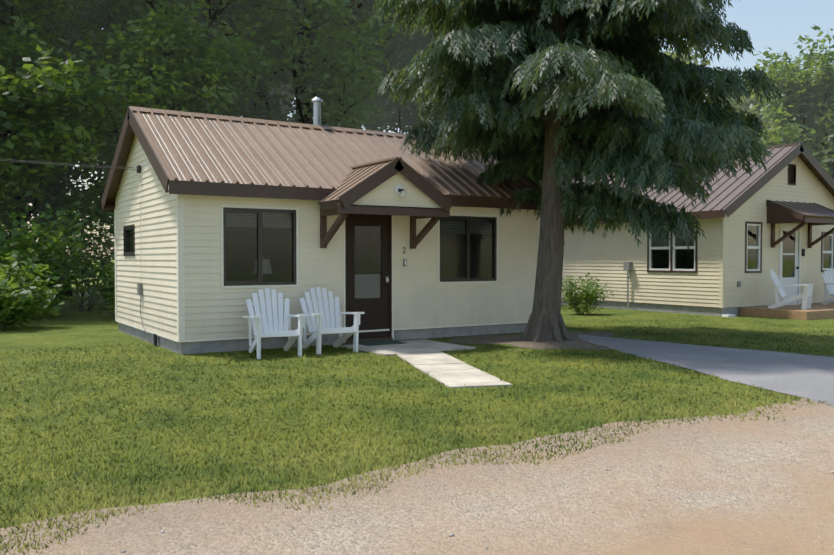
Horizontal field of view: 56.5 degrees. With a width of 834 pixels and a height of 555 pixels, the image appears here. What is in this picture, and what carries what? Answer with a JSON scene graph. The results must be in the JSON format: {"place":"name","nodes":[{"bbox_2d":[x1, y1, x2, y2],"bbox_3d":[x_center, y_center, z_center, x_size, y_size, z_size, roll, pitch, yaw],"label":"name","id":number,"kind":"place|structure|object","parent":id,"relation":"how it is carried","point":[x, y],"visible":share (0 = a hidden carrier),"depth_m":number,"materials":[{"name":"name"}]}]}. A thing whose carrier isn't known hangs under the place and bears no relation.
{"place":"outdoors","nodes":[
{"label":"outdoors","id":0,"kind":"place"},
{"bbox_2d":[51,0,263,115],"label":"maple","id":1,"kind":"object","parent":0,"point":[198,11],"depth_m":30.34,"materials":[{"name":"green plant"}]},
{"bbox_2d":[68,15,294,144],"bbox_3d":[-12.570,-12.224,40.675,18.065,25.399,17.784,-1,2,-32],"label":"tree","id":2,"kind":"object","parent":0,"point":[287,91],"depth_m":38.42,"materials":[{"name":"green plant"}]},
{"bbox_2d":[65,0,321,157],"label":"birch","id":3,"kind":"object","parent":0,"point":[244,68],"depth_m":24.65,"materials":[{"name":"green plant"}]},
{"bbox_2d":[152,0,303,114],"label":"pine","id":4,"kind":"object","parent":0,"point":[255,20],"depth_m":29.49,"materials":[{"name":"green plant"}]},
{"bbox_2d":[193,8,330,115],"bbox_3d":[-6.650,-11.096,32.766,8.201,23.492,7.802,-1,2,-32],"label":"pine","id":5,"kind":"object","parent":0,"point":[284,34],"depth_m":32.65,"materials":[{"name":"green plant"}]},
{"bbox_2d":[291,5,331,121],"bbox_3d":[-5.432,-12.185,35.653,8.973,25.531,8.037,-1,2,-32],"label":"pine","id":6,"kind":"object","parent":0,"point":[300,120],"depth_m":35.75,"materials":[{"name":"green plant"}]},
{"bbox_2d":[213,19,411,130],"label":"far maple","id":7,"kind":"object","parent":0,"point":[289,108],"depth_m":43.21,"materials":[{"name":"green plant"}]},
{"bbox_2d":[212,0,417,130],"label":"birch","id":8,"kind":"object","parent":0,"point":[337,50],"depth_m":26.83,"materials":[{"name":"green plant"}]},
{"bbox_2d":[280,0,424,128],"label":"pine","id":9,"kind":"object","parent":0,"point":[393,48],"depth_m":31.16,"materials":[{"name":"green plant"}]},
{"bbox_2d":[0,398,833,554],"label":"road","id":10,"kind":"structure","parent":0,"point":[704,511],"depth_m":4.41,"materials":[{"name":"beige gravel"}]},
{"bbox_2d":[95,404,833,551],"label":"pebbles","id":11,"kind":"object","parent":10,"relation":"on","point":[450,534],"visible":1,"depth_m":4.64,"materials":[{"name":"stone"}]},
{"bbox_2d":[578,334,833,405],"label":"paved driveway","id":12,"kind":"structure","parent":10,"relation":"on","point":[811,377],"depth_m":10.50,"materials":[{"name":"grey concrete"}]},
{"bbox_2d":[0,260,833,554],"bbox_3d":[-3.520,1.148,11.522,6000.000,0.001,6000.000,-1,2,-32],"label":"ground","id":13,"kind":"structure","parent":0,"point":[71,326],"depth_m":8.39,"materials":[{"name":"green plant"}]},
{"bbox_2d":[0,227,25,266],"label":"shrub","id":14,"kind":"object","parent":13,"relation":"on","point":[8,228],"visible":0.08,"depth_m":18.86,"materials":[{"name":"green plant"}]},
{"bbox_2d":[0,190,39,268],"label":"shrub","id":15,"kind":"object","parent":13,"relation":"on","point":[9,232],"depth_m":21.14,"materials":[{"name":"green plant"}]},
{"bbox_2d":[0,250,64,329],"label":"shrub","id":16,"kind":"object","parent":13,"relation":"on","point":[18,296],"depth_m":15.79,"materials":[{"name":"green plant"}]},
{"bbox_2d":[0,203,93,319],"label":"shrub","id":17,"kind":"object","parent":13,"relation":"on","point":[32,243],"depth_m":17.93,"materials":[{"name":"green plant"}]},
{"bbox_2d":[0,50,93,230],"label":"tree","id":18,"kind":"object","parent":13,"relation":"on","point":[15,169],"depth_m":19.48,"materials":[{"name":"green plant"}]},
{"bbox_2d":[4,189,97,300],"bbox_3d":[-11.786,-1.518,23.591,4.550,4.782,4.925,-1,2,-32],"label":"shrub","id":19,"kind":"object","parent":13,"relation":"on","point":[30,219],"depth_m":23.81,"materials":[{"name":"green plant"}]},
{"bbox_2d":[0,0,116,245],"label":"tree","id":20,"kind":"object","parent":13,"relation":"on","point":[27,53],"depth_m":19.99,"materials":[{"name":"green plant"}]},
{"bbox_2d":[0,0,125,282],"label":"tree","id":21,"kind":"object","parent":13,"relation":"on","point":[60,134],"depth_m":20.33,"materials":[{"name":"green plant"}]},
{"bbox_2d":[34,202,114,297],"bbox_3d":[-9.066,-1.162,23.017,4.162,4.099,3.645,-1,2,-32],"label":"shrub","id":22,"kind":"object","parent":13,"relation":"on","point":[111,250],"depth_m":23.16,"materials":[{"name":"green plant"}]},
{"bbox_2d":[39,161,114,311],"bbox_3d":[-8.649,-1.164,21.264,3.184,4.185,3.485,-1,2,-32],"label":"shrub","id":23,"kind":"object","parent":13,"relation":"on","point":[100,229],"depth_m":20.93,"materials":[{"name":"green plant"}]},
{"bbox_2d":[88,254,114,313],"bbox_3d":[-6.917,0.075,19.016,2.275,1.964,2.517,-1,2,-32],"label":"shrub","id":24,"kind":"object","parent":13,"relation":"on","point":[108,295],"visible":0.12,"depth_m":18.56,"materials":[{"name":"green plant"}]},
{"bbox_2d":[0,0,270,298],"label":"tree","id":25,"kind":"object","parent":13,"relation":"on","point":[115,8],"depth_m":24.12,"materials":[{"name":"green plant"}]},
{"bbox_2d":[42,0,262,234],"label":"tree","id":26,"kind":"object","parent":13,"relation":"on","point":[152,92],"depth_m":21.87,"materials":[{"name":"green plant"}]},
{"bbox_2d":[242,288,307,358],"bbox_3d":[-2.131,0.683,11.537,0.810,1.020,0.930,-1,1,-23],"label":"chair","id":27,"kind":"object","parent":13,"relation":"on","point":[272,328],"visible":1,"depth_m":11.73,"materials":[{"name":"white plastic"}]},
{"bbox_2d":[101,97,540,353],"bbox_3d":[-1.559,-1.083,14.930,7.444,4.900,5.927,-1,2,-32],"label":"cabin","id":28,"kind":"object","parent":13,"relation":"on","point":[219,220],"visible":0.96,"depth_m":13.06,"materials":[{"name":"beige wood"}]},
{"bbox_2d":[0,159,140,172],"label":"service wires","id":29,"kind":"object","parent":28,"relation":"attached to","point":[138,168],"visible":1,"depth_m":13.36,"materials":[{"name":"black"}]},
{"bbox_2d":[299,287,363,353],"bbox_3d":[-1.378,0.671,12.057,0.810,1.020,0.930,-1,2,-28],"label":"chair","id":30,"kind":"object","parent":13,"relation":"on","point":[319,323],"visible":0.94,"depth_m":12.20,"materials":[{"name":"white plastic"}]},
{"bbox_2d":[339,339,511,387],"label":"walkway","id":31,"kind":"structure","parent":13,"relation":"on","point":[423,355],"depth_m":10.60,"materials":[{"name":"grey concrete"}]},
{"bbox_2d":[352,340,405,345],"bbox_3d":[-0.618,1.084,12.869,0.750,0.012,0.520,-1,2,-32],"label":"door mat","id":32,"kind":"object","parent":31,"relation":"on","point":[374,343],"depth_m":12.87,"materials":[{"name":"grey"}]},
{"bbox_2d":[449,332,614,349],"bbox_3d":[2.098,1.088,13.808,2.984,0.001,3.166,0,1,9],"label":"mulch bed","id":33,"kind":"object","parent":13,"relation":"on","point":[515,340],"visible":0.67,"depth_m":13.33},
{"bbox_2d":[372,0,782,341],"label":"conifer tree","id":34,"kind":"object","parent":13,"relation":"on","point":[478,118],"depth_m":12.39,"materials":[{"name":"green plant"}]},
{"bbox_2d":[562,272,613,314],"bbox_3d":[4.404,0.449,19.920,1.469,1.181,1.187,-1,2,-32],"label":"small shrub","id":35,"kind":"object","parent":13,"relation":"on","point":[592,292],"depth_m":19.81,"materials":[{"name":"green plant"}]},
{"bbox_2d":[664,38,710,117],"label":"tree","id":36,"kind":"object","parent":13,"relation":"on","point":[687,60],"depth_m":42.52,"materials":[{"name":"green plant"}]},
{"bbox_2d":[561,142,833,319],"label":"cabin","id":37,"kind":"object","parent":13,"relation":"on","point":[758,224],"visible":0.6,"depth_m":20.44,"materials":[{"name":"beige wood"}]},
{"bbox_2d":[768,269,813,309],"bbox_3d":[9.252,0.302,19.233,0.930,1.020,0.810,1,2,36],"label":"chair","id":38,"kind":"object","parent":37,"relation":"on","point":[806,296],"visible":1,"depth_m":19.13,"materials":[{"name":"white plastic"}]},
{"bbox_2d":[821,268,833,304],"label":"chair","id":39,"kind":"object","parent":37,"relation":"on","point":[828,284],"visible":0.98,"depth_m":20.70,"materials":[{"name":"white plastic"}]},
{"bbox_2d":[718,88,833,145],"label":"tree","id":40,"kind":"object","parent":13,"relation":"on","point":[750,104],"visible":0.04,"depth_m":43.04,"materials":[{"name":"green plant"}]},
{"bbox_2d":[747,23,833,170],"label":"tree","id":41,"kind":"object","parent":13,"relation":"on","point":[795,81],"depth_m":35.78,"materials":[{"name":"green plant"}]},
{"bbox_2d":[2,0,833,258],"label":"sky","id":42,"kind":"structure","parent":0,"point":[776,24],"materials":[{"name":"blue"}]},
{"bbox_2d":[355,2,529,133],"bbox_3d":[2.213,-9.382,37.922,13.155,19.846,16.657,-1,2,-32],"label":"tree","id":43,"kind":"object","parent":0,"point":[415,43],"depth_m":37.23,"materials":[{"name":"green plant"}]},
{"bbox_2d":[409,15,532,109],"bbox_3d":[2.548,-10.659,37.129,7.397,22.414,8.734,-1,2,-32],"label":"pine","id":44,"kind":"object","parent":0,"point":[423,43],"depth_m":37.82,"materials":[{"name":"green plant"}]},
{"bbox_2d":[787,103,825,158],"bbox_3d":[17.528,-3.599,35.152,4.753,8.675,4.909,-1,2,-32],"label":"tree","id":45,"kind":"object","parent":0,"point":[807,108],"depth_m":34.97,"materials":[{"name":"green plant"}]},
{"bbox_2d":[813,104,833,178],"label":"tree","id":46,"kind":"object","parent":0,"point":[830,163],"depth_m":29.62,"materials":[{"name":"green plant"}]}
]}

